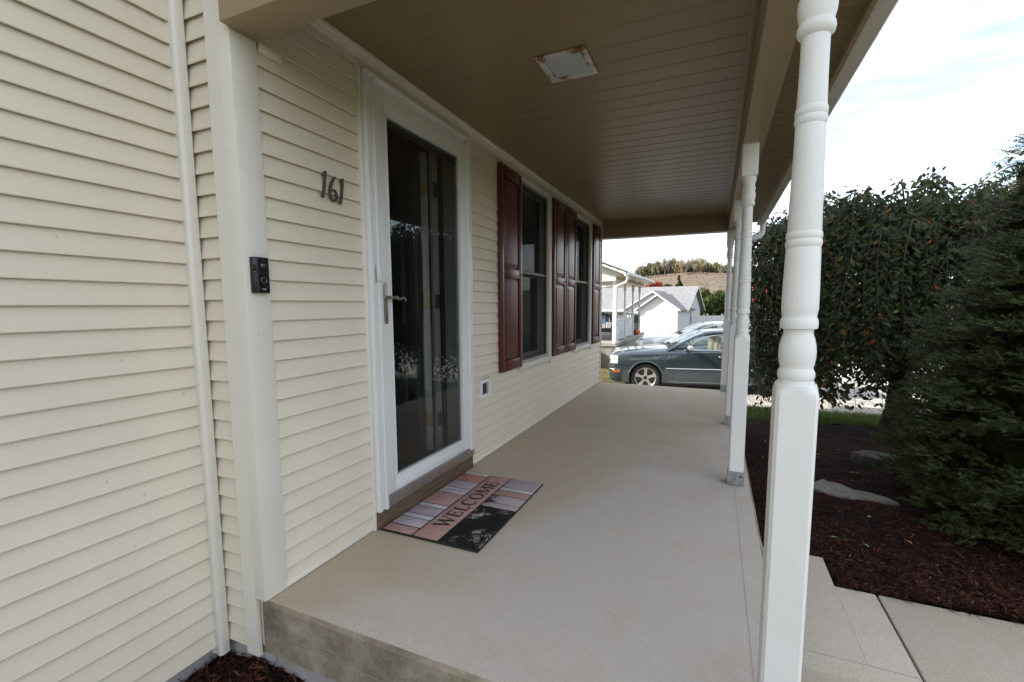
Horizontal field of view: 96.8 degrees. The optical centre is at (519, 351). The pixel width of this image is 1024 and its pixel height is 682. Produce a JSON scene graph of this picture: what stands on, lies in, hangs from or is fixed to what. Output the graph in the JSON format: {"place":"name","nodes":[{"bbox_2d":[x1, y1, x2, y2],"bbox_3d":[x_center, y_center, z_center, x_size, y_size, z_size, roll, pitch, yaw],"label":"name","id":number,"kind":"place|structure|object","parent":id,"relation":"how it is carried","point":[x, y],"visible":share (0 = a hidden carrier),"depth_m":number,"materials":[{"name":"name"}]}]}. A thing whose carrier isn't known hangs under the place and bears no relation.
{"place":"outdoors","nodes":[
{"label":"outdoors","id":0,"kind":"place"},
{"bbox_2d":[601,314,611,338],"bbox_3d":[3.089,-0.910,16.441,0.740,0.950,0.678,0,6,3],"label":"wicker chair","id":1,"kind":"object","parent":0,"point":[607,329],"visible":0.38,"depth_m":16.67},
{"bbox_2d":[600,367,624,383],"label":"dry grass","id":2,"kind":"structure","parent":0,"point":[603,374],"depth_m":12.75,"materials":[{"name":"yellow plant"}]},
{"bbox_2d":[601,262,654,367],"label":"neighbour house","id":3,"kind":"structure","parent":0,"point":[623,333],"depth_m":16.04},
{"bbox_2d":[644,332,662,334],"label":"driveway","id":4,"kind":"structure","parent":0,"point":[647,333],"depth_m":43.78,"materials":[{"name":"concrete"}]},
{"bbox_2d":[602,274,932,312],"bbox_3d":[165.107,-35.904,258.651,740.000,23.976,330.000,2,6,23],"label":"hill","id":5,"kind":"structure","parent":0,"point":[711,287],"depth_m":251.93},
{"bbox_2d":[637,267,644,276],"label":"hill tree","id":6,"kind":"object","parent":5,"relation":"on","point":[641,273],"visible":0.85,"depth_m":311.17,"materials":[{"name":"green plant"}]},
{"bbox_2d":[638,258,646,274],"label":"hill tree","id":7,"kind":"object","parent":5,"relation":"on","point":[641,268],"visible":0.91,"depth_m":312.72,"materials":[{"name":"green plant"}]},
{"bbox_2d":[645,261,653,275],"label":"hill tree","id":8,"kind":"object","parent":5,"relation":"on","point":[648,266],"visible":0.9,"depth_m":311.81,"materials":[{"name":"green plant"}]},
{"bbox_2d":[651,257,661,274],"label":"hill tree","id":9,"kind":"object","parent":5,"relation":"on","point":[656,269],"visible":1,"depth_m":305.71,"materials":[{"name":"green plant"}]},
{"bbox_2d":[661,255,669,270],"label":"hill tree","id":10,"kind":"object","parent":5,"relation":"on","point":[665,264],"visible":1,"depth_m":304.46,"materials":[{"name":"plant"}]},
{"bbox_2d":[668,256,676,273],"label":"hill tree","id":11,"kind":"object","parent":5,"relation":"on","point":[671,261],"visible":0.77,"depth_m":305.47,"materials":[{"name":"plant"}]},
{"bbox_2d":[674,257,680,272],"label":"hill tree","id":12,"kind":"object","parent":5,"relation":"on","point":[676,266],"visible":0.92,"depth_m":301.46,"materials":[{"name":"green plant"}]},
{"bbox_2d":[604,272,752,290],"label":"hillside scrub","id":13,"kind":"object","parent":5,"relation":"on","point":[689,273],"visible":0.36,"depth_m":283.46,"materials":[{"name":"plant"}]},
{"bbox_2d":[678,260,685,272],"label":"hill tree","id":14,"kind":"object","parent":5,"relation":"on","point":[681,267],"visible":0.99,"depth_m":299.59,"materials":[{"name":"plant"}]},
{"bbox_2d":[683,259,689,271],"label":"hill tree","id":15,"kind":"object","parent":5,"relation":"on","point":[687,265],"visible":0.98,"depth_m":298.76,"materials":[{"name":"plant"}]},
{"bbox_2d":[692,257,699,272],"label":"hill tree","id":16,"kind":"object","parent":5,"relation":"on","point":[694,265],"visible":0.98,"depth_m":296.16,"materials":[{"name":"green plant"}]},
{"bbox_2d":[698,258,703,272],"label":"hill tree","id":17,"kind":"object","parent":5,"relation":"on","point":[700,268],"visible":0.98,"depth_m":295.17,"materials":[{"name":"plant"}]},
{"bbox_2d":[700,256,708,272],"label":"hill tree","id":18,"kind":"object","parent":5,"relation":"on","point":[703,262],"visible":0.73,"depth_m":298.19,"materials":[{"name":"plant"}]},
{"bbox_2d":[706,263,711,272],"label":"hill tree","id":19,"kind":"object","parent":5,"relation":"on","point":[709,266],"visible":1,"depth_m":297.14,"materials":[{"name":"green plant"}]},
{"bbox_2d":[713,261,719,272],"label":"hill tree","id":20,"kind":"object","parent":5,"relation":"on","point":[715,269],"visible":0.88,"depth_m":296.53,"materials":[{"name":"green plant"}]},
{"bbox_2d":[658,362,942,413],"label":"gravel driveway","id":21,"kind":"structure","parent":0,"point":[850,395],"depth_m":10.22,"materials":[{"name":"grey gravel"}]},
{"bbox_2d":[636,321,753,344],"bbox_3d":[6.495,-0.306,15.418,4.914,1.490,2.139,1,6,14],"label":"parked car","id":22,"kind":"object","parent":21,"relation":"on","point":[651,339],"visible":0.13,"depth_m":15.01,"materials":[{"name":"white paint"}]},
{"bbox_2d":[609,328,831,390],"bbox_3d":[4.602,0.151,10.958,4.763,1.444,2.073,1,6,12],"label":"parked car","id":23,"kind":"object","parent":21,"relation":"on","point":[680,362],"visible":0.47,"depth_m":10.39,"materials":[{"name":"grey paint"}]},
{"bbox_2d":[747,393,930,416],"bbox_3d":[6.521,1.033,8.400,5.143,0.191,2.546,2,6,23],"label":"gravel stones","id":24,"kind":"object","parent":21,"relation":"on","point":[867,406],"visible":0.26,"depth_m":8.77,"materials":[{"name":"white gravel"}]},
{"bbox_2d":[601,313,1023,623],"bbox_3d":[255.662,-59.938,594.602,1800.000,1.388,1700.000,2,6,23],"label":"ground","id":25,"kind":"structure","parent":0,"point":[970,612],"depth_m":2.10,"materials":[{"name":"wood"}]},
{"bbox_2d":[184,652,302,681],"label":"mulch bed","id":26,"kind":"object","parent":25,"relation":"on","point":[273,671],"visible":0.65,"depth_m":1.76,"materials":[{"name":"wood bark mulch"}]},
{"bbox_2d":[0,0,898,681],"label":"house","id":27,"kind":"structure","parent":25,"relation":"on","point":[204,452],"depth_m":1.76,"materials":[{"name":"beige plastic"}]},
{"bbox_2d":[249,257,269,292],"bbox_3d":[-0.922,-0.274,1.625,0.030,0.126,0.062,2,6,23],"label":"doorbell","id":28,"kind":"object","parent":27,"relation":"attached to","point":[259,275],"visible":1,"depth_m":1.61,"materials":[{"name":"black plastic"}]},
{"bbox_2d":[321,171,343,203],"bbox_3d":[-0.788,-0.694,1.923,0.010,0.119,0.126,2,6,23],"label":"house number","id":29,"kind":"object","parent":27,"relation":"attached to","point":[330,189],"visible":1,"depth_m":1.92,"materials":[{"name":"metal"}]},
{"bbox_2d":[390,152,432,449],"bbox_3d":[-0.829,-0.332,3.283,0.152,1.905,0.889,-3,7,-27],"label":"front door","id":30,"kind":"structure","parent":27,"relation":"in","point":[408,192],"depth_m":3.12,"materials":[{"name":"glass"}]},
{"bbox_2d":[375,84,468,494],"bbox_3d":[-0.496,-0.298,2.580,0.094,1.984,0.830,2,6,23],"label":"storm door","id":31,"kind":"structure","parent":27,"relation":"in","point":[388,107],"depth_m":2.40,"materials":[{"name":"white metal"}]},
{"bbox_2d":[478,377,490,399],"bbox_3d":[-0.251,0.262,3.288,0.030,0.135,0.165,2,6,23],"label":"wall vent","id":32,"kind":"object","parent":27,"relation":"attached to","point":[484,389],"depth_m":3.29,"materials":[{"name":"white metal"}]},
{"bbox_2d":[517,173,551,369],"bbox_3d":[0.108,-0.688,4.158,0.134,1.613,0.803,2,6,23],"label":"window","id":33,"kind":"structure","parent":27,"relation":"in","point":[536,202],"depth_m":4.19,"materials":[{"name":"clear glass"}]},
{"bbox_2d":[535,45,597,82],"bbox_3d":[0.233,-1.373,2.181,0.240,0.010,0.256,2,6,23],"label":"ceiling light","id":34,"kind":"object","parent":27,"relation":"attached to","point":[569,64],"visible":1,"depth_m":2.17,"materials":[{"name":"grey glass"}]},
{"bbox_2d":[572,210,592,351],"bbox_3d":[0.736,-0.839,5.607,0.134,1.613,0.802,2,6,23],"label":"window","id":35,"kind":"structure","parent":27,"relation":"in","point":[584,225],"depth_m":5.70,"materials":[{"name":"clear glass"}]},
{"bbox_2d":[262,382,762,681],"bbox_3d":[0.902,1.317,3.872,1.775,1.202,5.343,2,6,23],"label":"porch slab","id":36,"kind":"structure","parent":25,"relation":"on","point":[624,544],"depth_m":1.85,"materials":[{"name":"concrete"}]},
{"bbox_2d":[381,472,542,552],"bbox_3d":[-0.267,0.849,2.537,0.544,0.010,0.850,2,6,23],"label":"door mat","id":37,"kind":"object","parent":36,"relation":"on","point":[472,512],"depth_m":2.44,"materials":[{"name":"multicoloured rubber"}]},
{"bbox_2d":[720,230,733,391],"bbox_3d":[2.641,-0.507,5.765,0.093,2.027,0.098,2,6,23],"label":"porch post","id":38,"kind":"object","parent":36,"relation":"on","point":[730,246],"visible":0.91,"depth_m":5.74,"materials":[{"name":"white paint"}]},
{"bbox_2d":[724,199,742,424],"bbox_3d":[1.960,-0.337,4.133,0.093,2.027,0.098,2,6,23],"label":"porch post","id":39,"kind":"object","parent":36,"relation":"on","point":[738,209],"visible":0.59,"depth_m":4.10,"materials":[{"name":"white paint"}]},
{"bbox_2d":[727,142,759,485],"bbox_3d":[1.346,-0.191,2.738,0.093,2.027,0.098,2,6,23],"label":"porch post","id":40,"kind":"object","parent":36,"relation":"on","point":[741,345],"visible":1,"depth_m":2.71,"materials":[{"name":"white paint"}]},
{"bbox_2d":[756,0,838,681],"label":"porch post","id":41,"kind":"object","parent":36,"relation":"on","point":[792,441],"visible":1,"depth_m":1.02,"materials":[{"name":"white paint"}]},
{"bbox_2d":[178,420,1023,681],"bbox_3d":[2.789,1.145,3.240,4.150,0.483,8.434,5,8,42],"label":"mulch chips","id":42,"kind":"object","parent":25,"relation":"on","point":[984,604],"visible":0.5,"depth_m":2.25,"materials":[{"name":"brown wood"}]},
{"bbox_2d":[602,286,704,332],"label":"garage house","id":43,"kind":"structure","parent":25,"relation":"on","point":[673,309],"depth_m":46.97,"materials":[{"name":"grey"}]},
{"bbox_2d":[605,312,612,322],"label":"window","id":44,"kind":"structure","parent":43,"relation":"in","point":[607,319],"depth_m":50.62,"materials":[{"name":"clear glass"}]},
{"bbox_2d":[646,312,668,332],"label":"garage door","id":45,"kind":"structure","parent":43,"relation":"in","point":[656,322],"depth_m":44.90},
{"bbox_2d":[645,281,662,286],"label":"red maple","id":46,"kind":"object","parent":25,"relation":"on","point":[657,284],"visible":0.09,"depth_m":75.35,"materials":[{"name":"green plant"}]},
{"bbox_2d":[675,275,682,285],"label":"spruce","id":47,"kind":"object","parent":25,"relation":"on","point":[679,283],"visible":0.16,"depth_m":74.73,"materials":[{"name":"green plant"}]},
{"bbox_2d":[700,287,719,315],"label":"pine tree","id":48,"kind":"object","parent":25,"relation":"on","point":[711,305],"visible":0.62,"depth_m":61.53,"materials":[{"name":"green plant"}]},
{"bbox_2d":[709,290,731,315],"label":"pine tree","id":49,"kind":"object","parent":25,"relation":"on","point":[719,294],"visible":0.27,"depth_m":62.99,"materials":[{"name":"green plant"}]},
{"bbox_2d":[696,314,765,328],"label":"vinyl fence","id":50,"kind":"object","parent":25,"relation":"on","point":[708,318],"visible":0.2,"depth_m":50.93,"materials":[{"name":"white plastic"}]},
{"bbox_2d":[746,403,881,427],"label":"grass","id":51,"kind":"structure","parent":25,"relation":"on","point":[755,412],"depth_m":7.03,"materials":[{"name":"green plant"}]},
{"bbox_2d":[813,479,899,505],"bbox_3d":[2.364,1.058,3.263,0.258,0.119,0.534,-4,7,-33],"label":"flagstone","id":52,"kind":"object","parent":25,"relation":"on","point":[835,489],"visible":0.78,"depth_m":3.25,"materials":[{"name":"stone"}]},
{"bbox_2d":[851,450,902,466],"bbox_3d":[3.392,1.048,4.292,0.418,0.186,0.253,2,6,23],"label":"fieldstone","id":53,"kind":"object","parent":25,"relation":"on","point":[864,457],"visible":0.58,"depth_m":4.26,"materials":[{"name":"stone"}]},
{"bbox_2d":[747,152,1023,431],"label":"weeping tree","id":54,"kind":"object","parent":25,"relation":"on","point":[898,256],"visible":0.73,"depth_m":5.28,"materials":[{"name":"green plant"}]},
{"bbox_2d":[762,547,1023,681],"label":"walkway","id":55,"kind":"structure","parent":25,"relation":"on","point":[851,635],"depth_m":1.73,"materials":[{"name":"concrete"}]},
{"bbox_2d":[863,122,1023,553],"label":"conifer","id":56,"kind":"object","parent":25,"relation":"on","point":[969,447],"visible":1,"depth_m":2.81,"materials":[{"name":"green plant"}]},
{"bbox_2d":[602,0,1023,286],"label":"sky","id":57,"kind":"structure","parent":0,"point":[940,85],"materials":[{"name":"white"}]}
]}

